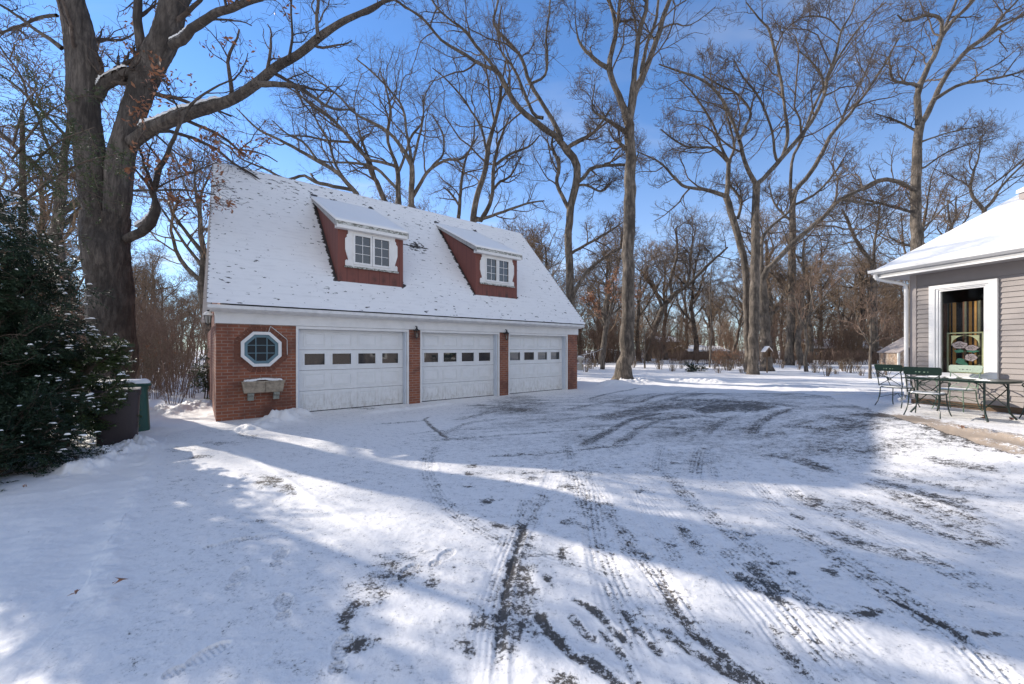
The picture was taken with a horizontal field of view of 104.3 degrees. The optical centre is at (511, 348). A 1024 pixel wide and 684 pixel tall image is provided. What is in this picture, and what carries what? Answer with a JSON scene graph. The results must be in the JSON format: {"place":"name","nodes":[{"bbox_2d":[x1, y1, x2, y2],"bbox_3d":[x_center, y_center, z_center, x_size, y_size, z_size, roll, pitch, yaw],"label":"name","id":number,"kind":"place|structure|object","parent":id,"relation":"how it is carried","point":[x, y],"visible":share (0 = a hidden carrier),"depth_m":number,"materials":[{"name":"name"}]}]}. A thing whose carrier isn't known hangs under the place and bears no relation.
{"place":"outdoors","nodes":[
{"label":"outdoors","id":0,"kind":"place"},
{"bbox_2d":[0,350,909,683],"bbox_3d":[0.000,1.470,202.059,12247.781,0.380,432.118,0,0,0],"label":"ground","id":1,"kind":"structure","parent":0,"point":[60,526],"depth_m":4.53,"materials":[{"name":"snow"}]},
{"bbox_2d":[0,192,101,395],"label":"fir tree","id":2,"kind":"object","parent":1,"relation":"on","point":[8,199],"visible":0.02,"depth_m":7.34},
{"bbox_2d":[0,194,114,450],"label":"yew shrub","id":3,"kind":"object","parent":1,"relation":"on","point":[22,347],"visible":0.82,"depth_m":5.75,"materials":[{"name":"plant"}]},
{"bbox_2d":[0,375,124,491],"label":"yew shrub","id":4,"kind":"object","parent":1,"relation":"on","point":[22,434],"visible":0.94,"depth_m":5.19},
{"bbox_2d":[0,52,151,314],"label":"tree","id":5,"kind":"object","parent":1,"relation":"on","point":[23,182],"visible":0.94,"depth_m":7.34,"materials":[{"name":"plant"}]},
{"bbox_2d":[0,120,169,302],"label":"bare tree","id":6,"kind":"object","parent":1,"relation":"on","point":[42,227],"visible":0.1,"depth_m":28.01,"materials":[{"name":"beige plant"}]},
{"bbox_2d":[29,329,142,445],"bbox_3d":[-7.056,0.657,6.551,2.219,2.005,1.384,0,0,0],"label":"juniper shrub","id":7,"kind":"object","parent":1,"relation":"on","point":[113,362],"visible":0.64,"depth_m":6.38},
{"bbox_2d":[48,198,152,301],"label":"bare tree","id":8,"kind":"object","parent":1,"relation":"on","point":[71,255],"visible":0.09,"depth_m":49.02,"materials":[{"name":"beige plant"}]},
{"bbox_2d":[0,5,209,383],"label":"bare tree","id":9,"kind":"object","parent":1,"relation":"on","point":[56,203],"visible":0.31,"depth_m":17.67,"materials":[{"name":"beige plant"}]},
{"bbox_2d":[91,387,141,446],"bbox_3d":[-6.830,1.177,6.900,0.590,0.965,0.580,0,0,-42],"label":"rubbish bin","id":10,"kind":"object","parent":1,"relation":"on","point":[126,418],"visible":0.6,"depth_m":6.75,"materials":[{"name":"brown plastic"}]},
{"bbox_2d":[94,378,150,433],"bbox_3d":[-7.620,1.168,7.800,0.820,1.144,0.680,0,0,-42],"label":"garden bin","id":11,"kind":"object","parent":1,"relation":"on","point":[144,420],"visible":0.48,"depth_m":7.79,"materials":[{"name":"green plastic"}]},
{"bbox_2d":[132,258,173,322],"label":"bare tree","id":12,"kind":"object","parent":1,"relation":"on","point":[143,278],"visible":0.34,"depth_m":54.94,"materials":[{"name":"beige plant"}]},
{"bbox_2d":[135,335,177,390],"bbox_3d":[-14.183,0.543,15.453,1.850,2.402,2.196,0,0,37],"label":"bare shrub","id":13,"kind":"object","parent":1,"relation":"on","point":[150,364],"visible":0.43,"depth_m":15.38,"materials":[{"name":"brown plant"}]},
{"bbox_2d":[135,300,181,375],"bbox_3d":[-19.768,-0.539,21.503,2.885,4.575,2.980,0,0,-18],"label":"bare shrub","id":14,"kind":"object","parent":1,"relation":"on","point":[141,320],"visible":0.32,"depth_m":21.57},
{"bbox_2d":[131,240,189,326],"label":"bare tree","id":15,"kind":"object","parent":1,"relation":"on","point":[149,265],"visible":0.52,"depth_m":73.19,"materials":[{"name":"beige plant"}]},
{"bbox_2d":[137,333,183,383],"bbox_3d":[-15.988,0.510,18.081,2.262,2.474,1.906,0,0,-24],"label":"bare shrub","id":16,"kind":"object","parent":1,"relation":"on","point":[160,357],"visible":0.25,"depth_m":17.83,"materials":[{"name":"brown plant"}]},
{"bbox_2d":[135,289,187,378],"bbox_3d":[-16.940,-0.565,18.424,2.919,4.630,3.016,0,0,9],"label":"bare shrub","id":17,"kind":"object","parent":1,"relation":"on","point":[155,336],"visible":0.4,"depth_m":18.45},
{"bbox_2d":[137,264,192,341],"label":"bare tree","id":18,"kind":"object","parent":1,"relation":"on","point":[160,288],"visible":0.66,"depth_m":67.11,"materials":[{"name":"beige plant"}]},
{"bbox_2d":[136,294,207,391],"bbox_3d":[-12.543,-0.172,14.856,2.478,3.805,2.399,0,0,-24],"label":"bare shrub","id":19,"kind":"object","parent":1,"relation":"on","point":[173,338],"visible":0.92,"depth_m":14.73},
{"bbox_2d":[154,367,195,403],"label":"bare shrub","id":20,"kind":"object","parent":1,"relation":"on","point":[177,390],"visible":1,"depth_m":11.58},
{"bbox_2d":[152,349,197,395],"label":"bare shrub","id":21,"kind":"object","parent":1,"relation":"on","point":[177,373],"visible":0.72,"depth_m":13.93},
{"bbox_2d":[149,329,201,377],"bbox_3d":[-17.761,0.331,20.936,2.209,2.867,2.620,0,0,33],"label":"bare shrub","id":22,"kind":"object","parent":1,"relation":"on","point":[178,357],"visible":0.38,"depth_m":21.26,"materials":[{"name":"brown plant"}]},
{"bbox_2d":[165,289,199,353],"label":"bare tree","id":23,"kind":"object","parent":1,"relation":"on","point":[182,297],"visible":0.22,"depth_m":80.62,"materials":[{"name":"beige plant"}]},
{"bbox_2d":[130,126,236,367],"bbox_3d":[-26.057,-8.512,33.441,10.555,21.103,10.750,0,0,35],"label":"bare tree","id":24,"kind":"object","parent":1,"relation":"on","point":[202,250],"visible":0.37,"depth_m":32.69,"materials":[{"name":"beige plant"}]},
{"bbox_2d":[162,285,204,344],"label":"bare tree","id":25,"kind":"object","parent":1,"relation":"on","point":[185,310],"visible":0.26,"depth_m":63.70,"materials":[{"name":"beige plant"}]},
{"bbox_2d":[158,297,210,373],"bbox_3d":[-19.888,-0.766,24.666,3.290,5.051,3.185,0,0,-33],"label":"bare shrub","id":26,"kind":"object","parent":1,"relation":"on","point":[204,325],"visible":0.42,"depth_m":24.51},
{"bbox_2d":[172,354,202,397],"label":"bare shrub","id":27,"kind":"object","parent":1,"relation":"on","point":[178,377],"visible":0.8,"depth_m":13.02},
{"bbox_2d":[169,315,208,373],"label":"bare shrub","id":28,"kind":"object","parent":1,"relation":"on","point":[191,341],"visible":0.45,"depth_m":23.64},
{"bbox_2d":[176,240,206,330],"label":"bare tree","id":29,"kind":"object","parent":1,"relation":"on","point":[192,291],"visible":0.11,"depth_m":45.31,"materials":[{"name":"beige plant"}]},
{"bbox_2d":[187,345,209,398],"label":"boxwood bush","id":30,"kind":"object","parent":1,"relation":"on","point":[202,376],"visible":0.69,"depth_m":12.70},
{"bbox_2d":[0,0,417,408],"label":"oak tree","id":31,"kind":"object","parent":1,"relation":"on","point":[141,76],"visible":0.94,"depth_m":9.50,"materials":[{"name":"brown plant"}]},
{"bbox_2d":[187,74,358,194],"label":"bare tree","id":32,"kind":"object","parent":1,"relation":"on","point":[349,187],"visible":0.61,"depth_m":21.67,"materials":[{"name":"beige plant"}]},
{"bbox_2d":[253,70,386,200],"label":"bare tree","id":33,"kind":"object","parent":1,"relation":"on","point":[373,177],"visible":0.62,"depth_m":24.41,"materials":[{"name":"beige plant"}]},
{"bbox_2d":[259,39,458,204],"bbox_3d":[-8.767,-8.573,23.769,10.844,20.915,4.976,0,0,-25],"label":"bare tree","id":34,"kind":"object","parent":1,"relation":"on","point":[397,186],"visible":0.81,"depth_m":23.73,"materials":[{"name":"beige plant"}]},
{"bbox_2d":[277,17,502,207],"bbox_3d":[-6.418,-9.029,22.805,12.041,21.677,8.230,0,0,0],"label":"bare tree","id":35,"kind":"object","parent":1,"relation":"on","point":[412,191],"visible":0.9,"depth_m":22.86,"materials":[{"name":"beige plant"}]},
{"bbox_2d":[202,161,584,421],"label":"brick garage","id":36,"kind":"structure","parent":1,"relation":"on","point":[309,288],"depth_m":11.73,"materials":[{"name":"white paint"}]},
{"bbox_2d":[241,332,281,366],"bbox_3d":[-5.988,0.005,9.519,0.828,0.828,0.095,0,0,-39],"label":"octagonal window","id":37,"kind":"structure","parent":36,"relation":"in","point":[258,348],"depth_m":9.52,"materials":[{"name":"white paint"}]},
{"bbox_2d":[241,377,284,400],"bbox_3d":[-5.883,0.924,9.422,0.880,0.572,0.271,0,0,-39],"label":"wall planter","id":38,"kind":"object","parent":36,"relation":"attached to","point":[251,386],"visible":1,"depth_m":9.33,"materials":[{"name":"beige stone"}]},
{"bbox_2d":[299,329,402,411],"bbox_3d":[-4.389,0.577,11.085,2.814,2.167,0.058,0,0,-39],"label":"garage door","id":39,"kind":"structure","parent":36,"relation":"in","point":[320,351],"depth_m":10.98,"materials":[{"name":"white paint"}]},
{"bbox_2d":[422,333,493,401],"bbox_3d":[-1.760,0.577,13.183,2.814,2.167,0.059,0,0,-39],"label":"garage door","id":40,"kind":"structure","parent":36,"relation":"in","point":[450,352],"depth_m":13.10,"materials":[{"name":"white paint"}]},
{"bbox_2d":[510,335,561,393],"bbox_3d":[0.904,0.577,15.305,2.850,2.167,0.059,0,0,-39],"label":"garage door","id":41,"kind":"structure","parent":36,"relation":"in","point":[521,368],"depth_m":15.28,"materials":[{"name":"white paint"}]},
{"bbox_2d":[368,178,447,214],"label":"bare tree","id":42,"kind":"object","parent":1,"relation":"on","point":[393,197],"visible":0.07,"depth_m":31.86,"materials":[{"name":"beige plant"}]},
{"bbox_2d":[421,99,500,218],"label":"bare tree","id":43,"kind":"object","parent":1,"relation":"on","point":[459,201],"visible":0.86,"depth_m":28.94,"materials":[{"name":"beige plant"}]},
{"bbox_2d":[418,16,565,229],"bbox_3d":[-1.108,-10.262,26.741,10.132,24.753,8.002,0,0,0],"label":"bare tree","id":44,"kind":"object","parent":1,"relation":"on","point":[474,208],"visible":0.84,"depth_m":26.87,"materials":[{"name":"beige plant"}]},
{"bbox_2d":[84,293,902,354],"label":"wood","id":45,"kind":"object","parent":1,"relation":"on","point":[700,334],"visible":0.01,"depth_m":116.57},
{"bbox_2d":[378,0,651,307],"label":"bare tree","id":46,"kind":"object","parent":1,"relation":"on","point":[556,134],"visible":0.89,"depth_m":25.79,"materials":[{"name":"beige plant"}]},
{"bbox_2d":[523,216,564,274],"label":"bare tree","id":47,"kind":"object","parent":1,"relation":"on","point":[554,247],"visible":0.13,"depth_m":48.07,"materials":[{"name":"beige plant"}]},
{"bbox_2d":[505,209,598,324],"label":"bare tree","id":48,"kind":"object","parent":1,"relation":"on","point":[533,239],"visible":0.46,"depth_m":37.84,"materials":[{"name":"beige plant"}]},
{"bbox_2d":[574,219,621,361],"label":"bare tree","id":49,"kind":"object","parent":1,"relation":"on","point":[606,271],"visible":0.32,"depth_m":47.11,"materials":[{"name":"beige plant"}]},
{"bbox_2d":[575,258,620,356],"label":"bare tree","id":50,"kind":"object","parent":1,"relation":"on","point":[597,273],"visible":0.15,"depth_m":61.31,"materials":[{"name":"beige plant"}]},
{"bbox_2d":[581,323,614,362],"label":"bare shrub","id":51,"kind":"object","parent":1,"relation":"on","point":[588,344],"visible":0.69,"depth_m":46.67,"materials":[{"name":"brown plant"}]},
{"bbox_2d":[581,301,620,362],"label":"bare shrub","id":52,"kind":"object","parent":1,"relation":"on","point":[597,333],"visible":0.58,"depth_m":45.66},
{"bbox_2d":[573,212,645,363],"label":"bare tree","id":53,"kind":"object","parent":1,"relation":"on","point":[605,303],"visible":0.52,"depth_m":41.89,"materials":[{"name":"beige plant"}]},
{"bbox_2d":[578,267,644,368],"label":"young beech","id":54,"kind":"object","parent":1,"relation":"on","point":[603,354],"visible":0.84,"depth_m":30.91,"materials":[{"name":"beige plant"}]},
{"bbox_2d":[577,347,646,362],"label":"hedge","id":55,"kind":"object","parent":1,"relation":"on","point":[614,356],"visible":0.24,"depth_m":46.78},
{"bbox_2d":[548,0,733,379],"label":"bare tree","id":56,"kind":"object","parent":1,"relation":"on","point":[624,363],"visible":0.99,"depth_m":19.59,"materials":[{"name":"beige plant"}]},
{"bbox_2d":[601,240,695,360],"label":"bare tree","id":57,"kind":"object","parent":1,"relation":"on","point":[645,280],"visible":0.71,"depth_m":50.28,"materials":[{"name":"beige plant"}]},
{"bbox_2d":[639,318,673,362],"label":"bare shrub","id":58,"kind":"object","parent":1,"relation":"on","point":[658,352],"visible":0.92,"depth_m":46.04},
{"bbox_2d":[634,283,683,360],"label":"bare tree","id":59,"kind":"object","parent":1,"relation":"on","point":[656,312],"visible":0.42,"depth_m":54.60,"materials":[{"name":"beige plant"}]},
{"bbox_2d":[636,238,707,359],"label":"bare tree","id":60,"kind":"object","parent":1,"relation":"on","point":[667,290],"visible":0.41,"depth_m":57.37,"materials":[{"name":"beige plant"}]},
{"bbox_2d":[654,298,701,359],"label":"bare shrub","id":61,"kind":"object","parent":1,"relation":"on","point":[680,331],"visible":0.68,"depth_m":54.19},
{"bbox_2d":[660,320,696,360],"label":"bare shrub","id":62,"kind":"object","parent":1,"relation":"on","point":[678,339],"visible":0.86,"depth_m":52.65,"materials":[{"name":"brown plant"}]},
{"bbox_2d":[633,201,748,360],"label":"bare tree","id":63,"kind":"object","parent":1,"relation":"on","point":[666,302],"visible":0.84,"depth_m":51.53,"materials":[{"name":"beige plant"}]},
{"bbox_2d":[651,228,741,359],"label":"bare tree","id":64,"kind":"object","parent":1,"relation":"on","point":[692,316],"visible":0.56,"depth_m":54.93,"materials":[{"name":"beige plant"}]},
{"bbox_2d":[662,251,736,356],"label":"bare tree","id":65,"kind":"object","parent":1,"relation":"on","point":[686,309],"visible":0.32,"depth_m":59.84,"materials":[{"name":"beige plant"}]},
{"bbox_2d":[622,57,786,372],"bbox_3d":[12.158,-8.979,25.894,10.910,21.039,5.049,0,0,-13],"label":"bare tree","id":66,"kind":"object","parent":1,"relation":"on","point":[728,187],"visible":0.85,"depth_m":25.73,"materials":[{"name":"beige plant"}]},
{"bbox_2d":[679,269,733,344],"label":"bare tree","id":67,"kind":"object","parent":1,"relation":"on","point":[699,327],"visible":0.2,"depth_m":72.27,"materials":[{"name":"beige plant"}]},
{"bbox_2d":[701,267,711,367],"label":"sapling","id":68,"kind":"object","parent":1,"relation":"on","point":[710,310],"visible":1,"depth_m":33.96,"materials":[{"name":"beige plant"}]},
{"bbox_2d":[695,320,724,360],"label":"bare shrub","id":69,"kind":"object","parent":1,"relation":"on","point":[716,336],"visible":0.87,"depth_m":53.60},
{"bbox_2d":[696,279,731,340],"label":"bare tree","id":70,"kind":"object","parent":1,"relation":"on","point":[716,313],"visible":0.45,"depth_m":66.73,"materials":[{"name":"beige plant"}]},
{"bbox_2d":[711,342,743,369],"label":"bare shrub","id":71,"kind":"object","parent":1,"relation":"on","point":[724,356],"visible":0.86,"depth_m":30.43,"materials":[{"name":"brown plant"}]},
{"bbox_2d":[707,256,777,356],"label":"bare tree","id":72,"kind":"object","parent":1,"relation":"on","point":[736,307],"visible":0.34,"depth_m":59.60,"materials":[{"name":"beige plant"}]},
{"bbox_2d":[709,198,809,362],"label":"bare tree","id":73,"kind":"object","parent":1,"relation":"on","point":[766,249],"visible":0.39,"depth_m":45.07,"materials":[{"name":"beige plant"}]},
{"bbox_2d":[665,347,878,364],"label":"hedge","id":74,"kind":"object","parent":1,"relation":"on","point":[832,356],"visible":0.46,"depth_m":41.90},
{"bbox_2d":[639,0,933,374],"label":"bare tree","id":75,"kind":"object","parent":1,"relation":"on","point":[753,335],"visible":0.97,"depth_m":25.09,"materials":[{"name":"beige plant"}]},
{"bbox_2d":[772,306,822,360],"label":"bare shrub","id":76,"kind":"object","parent":1,"relation":"on","point":[783,334],"visible":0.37,"depth_m":46.90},
{"bbox_2d":[729,206,882,365],"bbox_3d":[29.098,-6.003,40.038,12.081,16.166,10.710,0,0,-2],"label":"bare tree","id":77,"kind":"object","parent":1,"relation":"on","point":[797,340],"visible":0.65,"depth_m":38.16,"materials":[{"name":"beige plant"}]},
{"bbox_2d":[772,235,846,362],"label":"bare tree","id":78,"kind":"object","parent":1,"relation":"on","point":[811,336],"visible":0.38,"depth_m":45.58,"materials":[{"name":"beige plant"}]},
{"bbox_2d":[795,260,843,359],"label":"bare tree","id":79,"kind":"object","parent":1,"relation":"on","point":[829,317],"visible":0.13,"depth_m":56.21,"materials":[{"name":"beige plant"}]},
{"bbox_2d":[776,247,866,371],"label":"crooked tree","id":80,"kind":"object","parent":1,"relation":"on","point":[807,317],"visible":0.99,"depth_m":27.96,"materials":[{"name":"beige plant"}]},
{"bbox_2d":[801,312,850,361],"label":"bare shrub","id":81,"kind":"object","parent":1,"relation":"on","point":[818,335],"visible":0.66,"depth_m":48.91,"materials":[{"name":"brown plant"}]},
{"bbox_2d":[795,250,860,344],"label":"bare tree","id":82,"kind":"object","parent":1,"relation":"on","point":[819,312],"visible":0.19,"depth_m":56.20,"materials":[{"name":"beige plant"}]},
{"bbox_2d":[726,118,933,370],"bbox_3d":[21.701,-6.534,27.924,12.588,16.737,7.506,0,0,20],"label":"bare tree","id":83,"kind":"object","parent":1,"relation":"on","point":[764,332],"visible":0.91,"depth_m":27.79,"materials":[{"name":"beige plant"}]},
{"bbox_2d":[816,306,865,361],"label":"bare shrub","id":84,"kind":"object","parent":1,"relation":"on","point":[836,343],"visible":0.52,"depth_m":49.90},
{"bbox_2d":[815,308,867,359],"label":"bare shrub","id":85,"kind":"object","parent":1,"relation":"on","point":[844,341],"visible":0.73,"depth_m":49.12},
{"bbox_2d":[749,0,937,364],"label":"bare tree","id":86,"kind":"object","parent":1,"relation":"on","point":[789,353],"visible":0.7,"depth_m":38.67,"materials":[{"name":"beige plant"}]},
{"bbox_2d":[828,321,869,361],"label":"bare shrub","id":87,"kind":"object","parent":1,"relation":"on","point":[851,347],"visible":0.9,"depth_m":47.66,"materials":[{"name":"brown plant"}]},
{"bbox_2d":[814,246,885,331],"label":"bare tree","id":88,"kind":"object","parent":1,"relation":"on","point":[853,267],"visible":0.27,"depth_m":62.16,"materials":[{"name":"beige plant"}]},
{"bbox_2d":[806,249,903,354],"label":"bare tree","id":89,"kind":"object","parent":1,"relation":"on","point":[839,261],"visible":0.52,"depth_m":51.38,"materials":[{"name":"beige plant"}]},
{"bbox_2d":[813,233,899,360],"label":"bare tree","id":90,"kind":"object","parent":1,"relation":"on","point":[864,266],"visible":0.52,"depth_m":53.65,"materials":[{"name":"beige plant"}]},
{"bbox_2d":[796,169,937,363],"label":"bare tree","id":91,"kind":"object","parent":1,"relation":"on","point":[875,303],"visible":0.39,"depth_m":41.83,"materials":[{"name":"beige plant"}]},
{"bbox_2d":[838,287,909,378],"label":"sapling","id":92,"kind":"object","parent":1,"relation":"on","point":[869,319],"visible":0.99,"depth_m":21.49,"materials":[{"name":"beige plant"}]},
{"bbox_2d":[850,276,903,358],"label":"bare tree","id":93,"kind":"object","parent":1,"relation":"on","point":[893,297],"visible":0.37,"depth_m":57.01,"materials":[{"name":"beige plant"}]},
{"bbox_2d":[869,297,903,344],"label":"bare shrub","id":94,"kind":"object","parent":1,"relation":"on","point":[888,334],"visible":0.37,"depth_m":47.60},
{"bbox_2d":[877,337,909,366],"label":"stone outbuilding","id":95,"kind":"structure","parent":1,"relation":"on","point":[892,353],"depth_m":31.55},
{"bbox_2d":[820,0,1023,366],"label":"bare tree","id":96,"kind":"object","parent":1,"relation":"on","point":[916,226],"visible":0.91,"depth_m":29.82,"materials":[{"name":"beige plant"}]},
{"bbox_2d":[841,133,1009,299],"bbox_3d":[39.808,-8.402,38.871,10.750,20.876,10.555,0,0,22],"label":"bare tree","id":97,"kind":"object","parent":1,"relation":"on","point":[949,223],"visible":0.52,"depth_m":37.72,"materials":[{"name":"beige plant"}]},
{"bbox_2d":[867,187,1023,414],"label":"house","id":98,"kind":"structure","parent":1,"relation":"on","point":[979,257],"depth_m":9.05,"materials":[{"name":"beige"}]},
{"bbox_2d":[943,300,983,373],"bbox_3d":[10.400,-0.170,9.018,0.070,1.820,1.070,0,0,-14],"label":"striped curtain","id":99,"kind":"object","parent":98,"relation":"hanging from","point":[967,316],"visible":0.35,"depth_m":9.17,"materials":[{"name":"multicoloured fabric"}]},
{"bbox_2d":[929,278,998,378],"bbox_3d":[10.167,-0.405,8.990,0.145,2.180,1.230,0,0,-14],"label":"window","id":100,"kind":"structure","parent":98,"relation":"in","point":[991,286],"depth_m":8.70,"materials":[{"name":"white paint"}]},
{"bbox_2d":[947,332,983,373],"bbox_3d":[10.274,0.085,9.028,0.024,0.930,0.620,0,0,-14],"label":"stained glass panel","id":101,"kind":"object","parent":98,"relation":"attached to","point":[972,357],"visible":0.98,"depth_m":9.02,"materials":[{"name":"multicoloured glass"}]},
{"bbox_2d":[923,109,1023,213],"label":"bare tree","id":102,"kind":"object","parent":1,"relation":"on","point":[990,203],"visible":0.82,"depth_m":35.24,"materials":[{"name":"beige plant"}]},
{"bbox_2d":[0,0,1023,349],"label":"sky","id":103,"kind":"structure","parent":0,"point":[208,72],"materials":[{"name":"blue"}]},
{"bbox_2d":[11,388,1023,683],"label":"driveway","id":104,"kind":"structure","parent":0,"point":[597,536],"depth_m":3.22,"materials":[{"name":"snow"}]},
{"bbox_2d":[829,392,1023,456],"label":"patio","id":105,"kind":"structure","parent":0,"point":[1000,431],"depth_m":7.56,"materials":[{"name":"snow"}]},
{"bbox_2d":[874,364,919,407],"bbox_3d":[8.913,0.843,9.216,0.603,0.976,0.582,0,0,-14],"label":"patio chair","id":106,"kind":"object","parent":105,"relation":"on","point":[887,367],"visible":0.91,"depth_m":9.14,"materials":[{"name":"green metal"}]},
{"bbox_2d":[902,367,951,418],"bbox_3d":[8.265,0.843,7.922,0.603,0.976,0.582,0,0,-28],"label":"patio chair","id":107,"kind":"object","parent":105,"relation":"on","point":[934,371],"visible":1,"depth_m":7.82,"materials":[{"name":"green metal"}]},
{"bbox_2d":[931,365,982,411],"bbox_3d":[9.677,0.843,8.664,0.603,0.976,0.582,0,0,-14],"label":"patio chair","id":108,"kind":"object","parent":105,"relation":"on","point":[968,368],"visible":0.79,"depth_m":8.64,"materials":[{"name":"green metal"}]},
{"bbox_2d":[906,376,1023,421],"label":"patio table","id":109,"kind":"object","parent":105,"relation":"on","point":[973,380],"visible":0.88,"depth_m":7.49,"materials":[{"name":"green metal"}]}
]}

